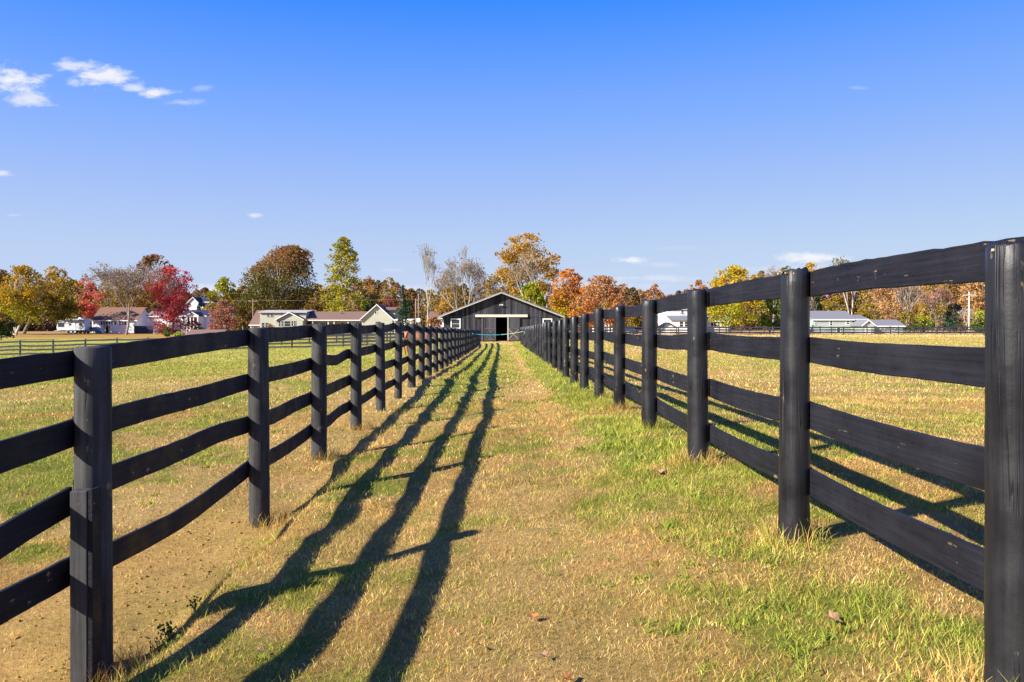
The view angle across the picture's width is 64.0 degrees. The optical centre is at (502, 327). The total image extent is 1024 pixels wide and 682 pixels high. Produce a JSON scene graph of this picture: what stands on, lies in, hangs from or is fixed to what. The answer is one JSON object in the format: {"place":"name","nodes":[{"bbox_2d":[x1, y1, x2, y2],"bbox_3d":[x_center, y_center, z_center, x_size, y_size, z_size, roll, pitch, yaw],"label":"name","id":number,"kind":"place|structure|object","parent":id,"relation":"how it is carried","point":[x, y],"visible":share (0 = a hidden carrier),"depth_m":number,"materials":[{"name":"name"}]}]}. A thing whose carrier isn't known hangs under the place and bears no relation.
{"place":"outdoors","nodes":[
{"label":"outdoors","id":0,"kind":"place"},
{"bbox_2d":[18,333,65,333],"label":"driveway","id":1,"kind":"structure","parent":0,"point":[43,333],"depth_m":180.40,"materials":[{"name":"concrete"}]},
{"bbox_2d":[56,317,89,332],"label":"camper trailer","id":2,"kind":"object","parent":1,"relation":"on","point":[79,324],"visible":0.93,"depth_m":186.00,"materials":[{"name":"white paint"}]},
{"bbox_2d":[0,483,299,681],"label":"loose soil","id":3,"kind":"structure","parent":0,"point":[138,613],"depth_m":5.56,"materials":[{"name":"brown soil"}]},
{"bbox_2d":[184,297,217,309],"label":"house","id":4,"kind":"structure","parent":0,"point":[193,301],"depth_m":235.00,"materials":[{"name":"white"}]},
{"bbox_2d":[0,330,1019,681],"bbox_3d":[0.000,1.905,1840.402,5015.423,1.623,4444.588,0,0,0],"label":"ground","id":5,"kind":"structure","parent":0,"point":[50,638],"depth_m":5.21,"materials":[{"name":"green plant"}]},
{"bbox_2d":[0,312,16,339],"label":"yew shrub","id":6,"kind":"object","parent":5,"relation":"on","point":[9,321],"visible":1,"depth_m":127.67,"materials":[{"name":"green plant"}]},
{"bbox_2d":[0,269,23,310],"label":"oak tree","id":7,"kind":"object","parent":5,"relation":"on","point":[4,273],"visible":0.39,"depth_m":171.53,"materials":[{"name":"orange plant"}]},
{"bbox_2d":[0,265,55,334],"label":"maple tree","id":8,"kind":"object","parent":5,"relation":"on","point":[15,298],"visible":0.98,"depth_m":167.18,"materials":[{"name":"yellow plant"}]},
{"bbox_2d":[22,266,83,333],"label":"maple tree","id":9,"kind":"object","parent":5,"relation":"on","point":[61,312],"visible":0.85,"depth_m":179.37,"materials":[{"name":"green plant"}]},
{"bbox_2d":[49,278,83,332],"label":"maple tree","id":10,"kind":"object","parent":5,"relation":"on","point":[75,316],"visible":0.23,"depth_m":190.79,"materials":[{"name":"green plant"}]},
{"bbox_2d":[66,279,85,314],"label":"tulip tree","id":11,"kind":"object","parent":5,"relation":"on","point":[75,292],"visible":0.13,"depth_m":234.89,"materials":[{"name":"green plant"}]},
{"bbox_2d":[72,277,105,332],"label":"maple tree","id":12,"kind":"object","parent":5,"relation":"on","point":[90,310],"visible":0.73,"depth_m":211.50,"materials":[{"name":"red plant"}]},
{"bbox_2d":[81,327,103,332],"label":"parked car","id":13,"kind":"object","parent":5,"relation":"on","point":[96,329],"visible":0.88,"depth_m":188.00,"materials":[{"name":"blue paint"}]},
{"bbox_2d":[90,278,139,312],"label":"oak tree","id":14,"kind":"object","parent":5,"relation":"on","point":[107,294],"visible":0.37,"depth_m":248.65,"materials":[{"name":"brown plant"}]},
{"bbox_2d":[89,307,149,332],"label":"house","id":15,"kind":"structure","parent":5,"relation":"on","point":[111,319],"depth_m":196.64,"materials":[{"name":"white"}]},
{"bbox_2d":[76,259,170,334],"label":"bare tree","id":16,"kind":"object","parent":5,"relation":"on","point":[122,279],"visible":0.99,"depth_m":162.32,"materials":[{"name":"grey plant"}]},
{"bbox_2d":[134,326,152,333],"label":"wooden fence","id":17,"kind":"object","parent":5,"relation":"on","point":[141,330],"visible":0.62,"depth_m":180.00,"materials":[{"name":"black"}]},
{"bbox_2d":[129,254,178,311],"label":"oak tree","id":18,"kind":"object","parent":5,"relation":"on","point":[154,258],"visible":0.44,"depth_m":242.91,"materials":[{"name":"brown plant"}]},
{"bbox_2d":[139,632,183,653],"bbox_3d":[-1.699,1.591,4.096,0.213,0.118,0.155,0,0,0],"label":"weed plant","id":19,"kind":"object","parent":5,"relation":"on","point":[164,643],"visible":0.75,"depth_m":4.11,"materials":[{"name":"green plant"}]},
{"bbox_2d":[145,311,180,332],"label":"house","id":20,"kind":"structure","parent":5,"relation":"on","point":[148,317],"depth_m":190.00,"materials":[{"name":"white"}]},
{"bbox_2d":[149,280,181,312],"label":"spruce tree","id":21,"kind":"object","parent":5,"relation":"on","point":[153,306],"visible":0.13,"depth_m":213.66,"materials":[{"name":"green plant"}]},
{"bbox_2d":[163,327,171,336],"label":"boxwood shrub","id":22,"kind":"object","parent":5,"relation":"on","point":[168,330],"visible":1,"depth_m":137.84,"materials":[{"name":"green plant"}]},
{"bbox_2d":[157,621,180,641],"bbox_3d":[-1.792,1.638,4.429,0.187,0.136,0.124,0,0,0],"label":"weed plant","id":23,"kind":"object","parent":5,"relation":"on","point":[167,633],"visible":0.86,"depth_m":4.42,"materials":[{"name":"green plant"}]},
{"bbox_2d":[140,266,198,328],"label":"red maple","id":24,"kind":"object","parent":5,"relation":"on","point":[159,291],"visible":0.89,"depth_m":170.58,"materials":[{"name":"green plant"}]},
{"bbox_2d":[148,294,201,334],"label":"red maple","id":25,"kind":"object","parent":5,"relation":"on","point":[170,303],"visible":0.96,"depth_m":167.09,"materials":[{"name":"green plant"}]},
{"bbox_2d":[186,588,204,611],"bbox_3d":[-1.806,1.590,4.769,0.120,0.123,0.144,0,0,-34],"label":"weed plant","id":26,"kind":"object","parent":5,"relation":"on","point":[194,606],"visible":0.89,"depth_m":4.76,"materials":[{"name":"green plant"}]},
{"bbox_2d":[179,310,219,332],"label":"house","id":27,"kind":"structure","parent":5,"relation":"on","point":[202,317],"depth_m":192.00,"materials":[{"name":"white"}]},
{"bbox_2d":[197,301,202,309],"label":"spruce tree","id":28,"kind":"object","parent":5,"relation":"on","point":[199,305],"visible":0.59,"depth_m":204.82,"materials":[{"name":"green plant"}]},
{"bbox_2d":[186,330,226,334],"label":"shed","id":29,"kind":"structure","parent":5,"relation":"on","point":[197,331],"depth_m":93.33,"materials":[{"name":"white"}]},
{"bbox_2d":[0,332,432,355],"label":"rail fence","id":30,"kind":"object","parent":5,"relation":"on","point":[148,338],"visible":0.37,"depth_m":69.94,"materials":[{"name":"black wood"}]},
{"bbox_2d":[202,277,244,327],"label":"maple tree","id":31,"kind":"object","parent":5,"relation":"on","point":[222,287],"visible":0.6,"depth_m":211.30,"materials":[{"name":"green plant"}]},
{"bbox_2d":[207,300,242,330],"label":"cherry tree","id":32,"kind":"object","parent":5,"relation":"on","point":[227,320],"visible":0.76,"depth_m":159.26,"materials":[{"name":"red plant"}]},
{"bbox_2d":[0,321,480,681],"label":"rail fence","id":33,"kind":"object","parent":5,"relation":"on","point":[84,570],"visible":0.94,"depth_m":5.02,"materials":[{"name":"black wood"}]},
{"bbox_2d":[472,331,524,334],"bbox_3d":[-0.310,0.408,57.017,3.890,0.311,0.184,0,0,16],"label":"rope","id":34,"kind":"object","parent":33,"relation":"attached to","point":[499,334],"visible":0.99,"depth_m":56.91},
{"bbox_2d":[231,285,253,329],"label":"oak tree","id":35,"kind":"object","parent":5,"relation":"on","point":[243,323],"visible":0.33,"depth_m":221.58,"materials":[{"name":"green plant"}]},
{"bbox_2d":[230,244,321,311],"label":"zelkova tree","id":36,"kind":"object","parent":5,"relation":"on","point":[289,257],"visible":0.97,"depth_m":210.95,"materials":[{"name":"green plant"}]},
{"bbox_2d":[301,283,333,310],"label":"oak tree","id":37,"kind":"object","parent":5,"relation":"on","point":[315,304],"visible":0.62,"depth_m":232.37,"materials":[{"name":"brown plant"}]},
{"bbox_2d":[249,304,398,332],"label":"house","id":38,"kind":"structure","parent":5,"relation":"on","point":[386,315],"depth_m":188.20,"materials":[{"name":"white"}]},
{"bbox_2d":[284,320,290,326],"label":"window","id":39,"kind":"structure","parent":38,"relation":"in","point":[287,323],"depth_m":185.19,"materials":[{"name":"white"}]},
{"bbox_2d":[319,236,367,310],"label":"tulip tree","id":40,"kind":"object","parent":5,"relation":"on","point":[343,270],"visible":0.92,"depth_m":203.92,"materials":[{"name":"green plant"}]},
{"bbox_2d":[269,331,418,344],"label":"rail fence","id":41,"kind":"object","parent":5,"relation":"on","point":[336,336],"visible":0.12,"depth_m":84.53,"materials":[{"name":"black wood"}]},
{"bbox_2d":[361,276,376,305],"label":"oak tree","id":42,"kind":"object","parent":5,"relation":"on","point":[369,281],"visible":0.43,"depth_m":269.48,"materials":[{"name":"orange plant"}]},
{"bbox_2d":[361,297,377,310],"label":"spruce tree","id":43,"kind":"object","parent":5,"relation":"on","point":[371,304],"visible":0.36,"depth_m":213.40,"materials":[{"name":"green plant"}]},
{"bbox_2d":[357,285,383,309],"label":"maple tree","id":44,"kind":"object","parent":5,"relation":"on","point":[374,295],"visible":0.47,"depth_m":227.05,"materials":[{"name":"brown plant"}]},
{"bbox_2d":[381,295,396,310],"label":"plum tree","id":45,"kind":"object","parent":5,"relation":"on","point":[389,304],"visible":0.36,"depth_m":217.90,"materials":[{"name":"red plant"}]},
{"bbox_2d":[379,277,400,309],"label":"oak tree","id":46,"kind":"object","parent":5,"relation":"on","point":[393,295],"visible":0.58,"depth_m":261.70,"materials":[{"name":"brown plant"}]},
{"bbox_2d":[397,285,408,335],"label":"spruce tree","id":47,"kind":"object","parent":5,"relation":"on","point":[402,312],"visible":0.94,"depth_m":149.72,"materials":[{"name":"green plant"}]},
{"bbox_2d":[394,319,414,332],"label":"garage","id":48,"kind":"structure","parent":5,"relation":"on","point":[410,322],"depth_m":175.00,"materials":[{"name":"beige paint"}]},
{"bbox_2d":[404,299,413,320],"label":"spruce tree","id":49,"kind":"object","parent":5,"relation":"on","point":[409,305],"visible":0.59,"depth_m":189.76,"materials":[{"name":"green plant"}]},
{"bbox_2d":[402,323,439,354],"bbox_3d":[-4.785,0.685,47.890,2.649,1.872,0.554,0,0,6],"label":"horse","id":50,"kind":"object","parent":5,"relation":"on","point":[405,335],"visible":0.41,"depth_m":47.71},
{"bbox_2d":[417,244,439,325],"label":"birch tree","id":51,"kind":"object","parent":5,"relation":"on","point":[425,262],"visible":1,"depth_m":121.72,"materials":[{"name":"grey plant"}]},
{"bbox_2d":[416,289,447,326],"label":"oak tree","id":52,"kind":"object","parent":5,"relation":"on","point":[433,300],"visible":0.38,"depth_m":189.54,"materials":[{"name":"yellow plant"}]},
{"bbox_2d":[426,316,441,333],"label":"cherry tree","id":53,"kind":"object","parent":5,"relation":"on","point":[433,320],"visible":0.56,"depth_m":111.59,"materials":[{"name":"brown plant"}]},
{"bbox_2d":[428,311,447,326],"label":"house","id":54,"kind":"structure","parent":5,"relation":"on","point":[431,314],"depth_m":171.86,"materials":[{"name":"white"}]},
{"bbox_2d":[433,283,468,314],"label":"oak tree","id":55,"kind":"object","parent":5,"relation":"on","point":[444,305],"visible":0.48,"depth_m":171.37,"materials":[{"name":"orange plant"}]},
{"bbox_2d":[431,245,498,309],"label":"oak tree","id":56,"kind":"object","parent":5,"relation":"on","point":[467,267],"visible":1,"depth_m":149.67,"materials":[{"name":"grey plant"}]},
{"bbox_2d":[0,269,984,330],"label":"distant woodland","id":57,"kind":"object","parent":5,"relation":"on","point":[638,297],"visible":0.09,"depth_m":290.86,"materials":[{"name":"orange plant"}]},
{"bbox_2d":[480,272,509,297],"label":"oak tree","id":58,"kind":"object","parent":5,"relation":"on","point":[486,286],"visible":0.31,"depth_m":167.07,"materials":[{"name":"orange plant"}]},
{"bbox_2d":[438,291,564,341],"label":"barn","id":59,"kind":"structure","parent":5,"relation":"on","point":[491,317],"depth_m":81.99,"materials":[{"name":"black painted wood boards"},{"name":"white paint"},{"name":"grey metal roofing"}]},
{"bbox_2d":[451,318,460,328],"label":"window","id":60,"kind":"structure","parent":59,"relation":"in","point":[455,322],"depth_m":82.02,"materials":[{"name":"white paint"}]},
{"bbox_2d":[484,317,495,339],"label":"sliding door","id":61,"kind":"structure","parent":59,"relation":"in","point":[489,322],"depth_m":81.88,"materials":[{"name":"grey wood"}]},
{"bbox_2d":[507,317,519,339],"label":"sliding door","id":62,"kind":"structure","parent":59,"relation":"in","point":[513,323],"depth_m":81.88,"materials":[{"name":"white paint"}]},
{"bbox_2d":[543,318,551,322],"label":"window","id":63,"kind":"structure","parent":59,"relation":"in","point":[544,319],"depth_m":81.96,"materials":[{"name":"white paint"}]},
{"bbox_2d":[503,249,541,300],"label":"sycamore tree","id":64,"kind":"object","parent":5,"relation":"on","point":[528,267],"visible":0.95,"depth_m":126.92,"materials":[{"name":"brown plant"}]},
{"bbox_2d":[495,232,560,299],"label":"sycamore tree","id":65,"kind":"object","parent":5,"relation":"on","point":[507,256],"visible":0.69,"depth_m":163.53,"materials":[{"name":"orange plant"}]},
{"bbox_2d":[526,612,538,618],"bbox_3d":[0.138,1.323,3.769,0.064,0.019,0.043,0,0,0],"label":"fallen leaf","id":66,"kind":"object","parent":5,"relation":"on","point":[532,615],"visible":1,"depth_m":3.77,"materials":[{"name":"orange plant"}]},
{"bbox_2d":[517,282,549,309],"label":"maple tree","id":67,"kind":"object","parent":5,"relation":"on","point":[533,292],"visible":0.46,"depth_m":121.53,"materials":[{"name":"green plant"}]},
{"bbox_2d":[540,650,548,656],"bbox_3d":[0.168,1.321,3.312,0.035,0.015,0.048,0,0,33],"label":"fallen leaf","id":68,"kind":"object","parent":5,"relation":"on","point":[545,653],"visible":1,"depth_m":3.32,"materials":[{"name":"beige plant"}]},
{"bbox_2d":[544,292,553,307],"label":"utility pole","id":69,"kind":"object","parent":5,"relation":"on","point":[546,296],"visible":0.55,"depth_m":139.92,"materials":[{"name":"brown wood"}]},
{"bbox_2d":[561,670,573,679],"bbox_3d":[0.246,1.321,3.097,0.050,0.021,0.071,0,0,0],"label":"fallen leaf","id":70,"kind":"object","parent":5,"relation":"on","point":[567,675],"visible":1,"depth_m":3.11,"materials":[{"name":"orange plant"}]},
{"bbox_2d":[548,268,587,331],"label":"maple tree","id":71,"kind":"object","parent":5,"relation":"on","point":[562,306],"visible":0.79,"depth_m":145.64,"materials":[{"name":"orange plant"}]},
{"bbox_2d":[577,314,613,331],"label":"house","id":72,"kind":"structure","parent":5,"relation":"on","point":[579,325],"depth_m":170.35,"materials":[{"name":"white brick"}]},
{"bbox_2d":[567,275,631,326],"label":"cherry tree","id":73,"kind":"object","parent":5,"relation":"on","point":[613,296],"visible":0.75,"depth_m":136.92,"materials":[{"name":"orange plant"}]},
{"bbox_2d":[625,326,640,333],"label":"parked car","id":74,"kind":"object","parent":5,"relation":"on","point":[631,330],"visible":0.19,"depth_m":140.00,"materials":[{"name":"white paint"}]},
{"bbox_2d":[625,305,641,333],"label":"maple tree","id":75,"kind":"object","parent":5,"relation":"on","point":[632,320],"visible":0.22,"depth_m":159.27,"materials":[{"name":"yellow plant"}]},
{"bbox_2d":[641,283,664,317],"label":"oak tree","id":76,"kind":"object","parent":5,"relation":"on","point":[657,293],"visible":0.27,"depth_m":199.34,"materials":[{"name":"orange plant"}]},
{"bbox_2d":[657,322,675,333],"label":"shed","id":77,"kind":"structure","parent":5,"relation":"on","point":[666,324],"depth_m":140.00,"materials":[{"name":"grey"}]},
{"bbox_2d":[657,309,686,331],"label":"house","id":78,"kind":"structure","parent":5,"relation":"on","point":[677,318],"depth_m":168.97,"materials":[{"name":"white"}]},
{"bbox_2d":[689,279,707,289],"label":"oak tree","id":79,"kind":"object","parent":5,"relation":"on","point":[698,283],"visible":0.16,"depth_m":184.69,"materials":[{"name":"orange plant"}]},
{"bbox_2d":[707,315,728,331],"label":"house","id":80,"kind":"structure","parent":5,"relation":"on","point":[712,324],"depth_m":172.00,"materials":[{"name":"beige paint"}]},
{"bbox_2d":[707,265,768,333],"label":"maple tree","id":81,"kind":"object","parent":5,"relation":"on","point":[734,275],"visible":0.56,"depth_m":148.88,"materials":[{"name":"yellow plant"}]},
{"bbox_2d":[757,299,779,333],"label":"yew shrub","id":82,"kind":"object","parent":5,"relation":"on","point":[766,322],"visible":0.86,"depth_m":151.59,"materials":[{"name":"green plant"}]},
{"bbox_2d":[520,236,1023,681],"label":"rail fence","id":83,"kind":"object","parent":5,"relation":"on","point":[993,568],"visible":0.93,"depth_m":3.84,"materials":[{"name":"black wood"}]},
{"bbox_2d":[765,265,787,326],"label":"bare tree","id":84,"kind":"object","parent":5,"relation":"on","point":[773,273],"visible":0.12,"depth_m":239.71,"materials":[{"name":"grey plant"}]},
{"bbox_2d":[569,326,984,335],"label":"rail fence","id":85,"kind":"object","parent":5,"relation":"on","point":[820,329],"visible":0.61,"depth_m":110.16,"materials":[{"name":"black wood"}]},
{"bbox_2d":[775,266,790,317],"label":"oak tree","id":86,"kind":"object","parent":5,"relation":"on","point":[779,300],"visible":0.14,"depth_m":224.96,"materials":[{"name":"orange plant"}]},
{"bbox_2d":[805,262,825,310],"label":"maple tree","id":87,"kind":"object","parent":5,"relation":"on","point":[810,265],"visible":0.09,"depth_m":238.75,"materials":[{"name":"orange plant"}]},
{"bbox_2d":[810,296,822,310],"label":"spruce tree","id":88,"kind":"object","parent":5,"relation":"on","point":[816,305],"visible":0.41,"depth_m":181.66,"materials":[{"name":"green plant"}]},
{"bbox_2d":[825,609,843,622],"bbox_3d":[1.368,1.198,3.385,0.072,0.031,0.110,0,0,0],"label":"fallen leaf","id":89,"kind":"object","parent":5,"relation":"on","point":[833,615],"visible":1,"depth_m":3.40,"materials":[{"name":"beige plant"}]},
{"bbox_2d":[824,295,850,311],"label":"maple tree","id":90,"kind":"object","parent":5,"relation":"on","point":[837,303],"visible":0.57,"depth_m":195.12,"materials":[{"name":"yellow plant"}]},
{"bbox_2d":[829,256,855,314],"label":"oak tree","id":91,"kind":"object","parent":5,"relation":"on","point":[842,262],"visible":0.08,"depth_m":187.63,"materials":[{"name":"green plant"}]},
{"bbox_2d":[810,311,905,333],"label":"house","id":92,"kind":"structure","parent":5,"relation":"on","point":[832,318],"depth_m":160.00,"materials":[{"name":"white"}]},
{"bbox_2d":[855,302,881,319],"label":"maple tree","id":93,"kind":"object","parent":5,"relation":"on","point":[863,311],"visible":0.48,"depth_m":183.41,"materials":[{"name":"yellow plant"}]},
{"bbox_2d":[862,288,915,323],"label":"oak tree","id":94,"kind":"object","parent":5,"relation":"on","point":[885,305],"visible":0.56,"depth_m":204.17,"materials":[{"name":"orange plant"}]},
{"bbox_2d":[899,310,917,331],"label":"willow tree","id":95,"kind":"object","parent":5,"relation":"on","point":[905,315],"visible":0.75,"depth_m":167.78,"materials":[{"name":"yellow plant"}]},
{"bbox_2d":[892,286,929,324],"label":"bare tree","id":96,"kind":"object","parent":5,"relation":"on","point":[905,291],"visible":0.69,"depth_m":179.49,"materials":[{"name":"grey plant"}]},
{"bbox_2d":[914,315,934,331],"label":"boxwood shrub","id":97,"kind":"object","parent":5,"relation":"on","point":[925,321],"visible":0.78,"depth_m":171.64,"materials":[{"name":"green plant"}]},
{"bbox_2d":[906,284,956,331],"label":"oak tree","id":98,"kind":"object","parent":5,"relation":"on","point":[942,312],"visible":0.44,"depth_m":228.88,"materials":[{"name":"orange plant"}]},
{"bbox_2d":[916,285,958,331],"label":"bare tree","id":99,"kind":"object","parent":5,"relation":"on","point":[930,299],"visible":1,"depth_m":164.59,"materials":[{"name":"brown plant"}]},
{"bbox_2d":[941,303,963,331],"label":"spruce tree","id":100,"kind":"object","parent":5,"relation":"on","point":[949,322],"visible":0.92,"depth_m":165.73,"materials":[{"name":"green plant"}]},
{"bbox_2d":[957,306,974,326],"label":"bare tree","id":101,"kind":"object","parent":5,"relation":"on","point":[971,312],"visible":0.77,"depth_m":154.71,"materials":[{"name":"grey plant"}]},
{"bbox_2d":[963,292,975,333],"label":"utility pole","id":102,"kind":"object","parent":5,"relation":"on","point":[968,295],"visible":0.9,"depth_m":149.88,"materials":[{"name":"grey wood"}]},
{"bbox_2d":[957,282,984,331],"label":"oak tree","id":103,"kind":"object","parent":5,"relation":"on","point":[978,300],"visible":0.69,"depth_m":194.51,"materials":[{"name":"orange plant"}]},
{"bbox_2d":[967,310,984,333],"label":"boxwood shrub","id":104,"kind":"object","parent":5,"relation":"on","point":[977,320],"visible":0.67,"depth_m":159.84,"materials":[{"name":"green plant"}]},
{"bbox_2d":[0,0,1023,326],"label":"sky","id":105,"kind":"structure","parent":0,"point":[669,144],"materials":[{"name":"blue"}]},
{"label":"utility pole","id":106,"kind":"object","parent":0,"visible":0},
{"bbox_2d":[236,294,524,300],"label":"power line","id":107,"kind":"object","parent":106,"relation":"attached to","point":[329,300],"visible":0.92,"depth_m":182.32,"materials":[{"name":"black metal"}]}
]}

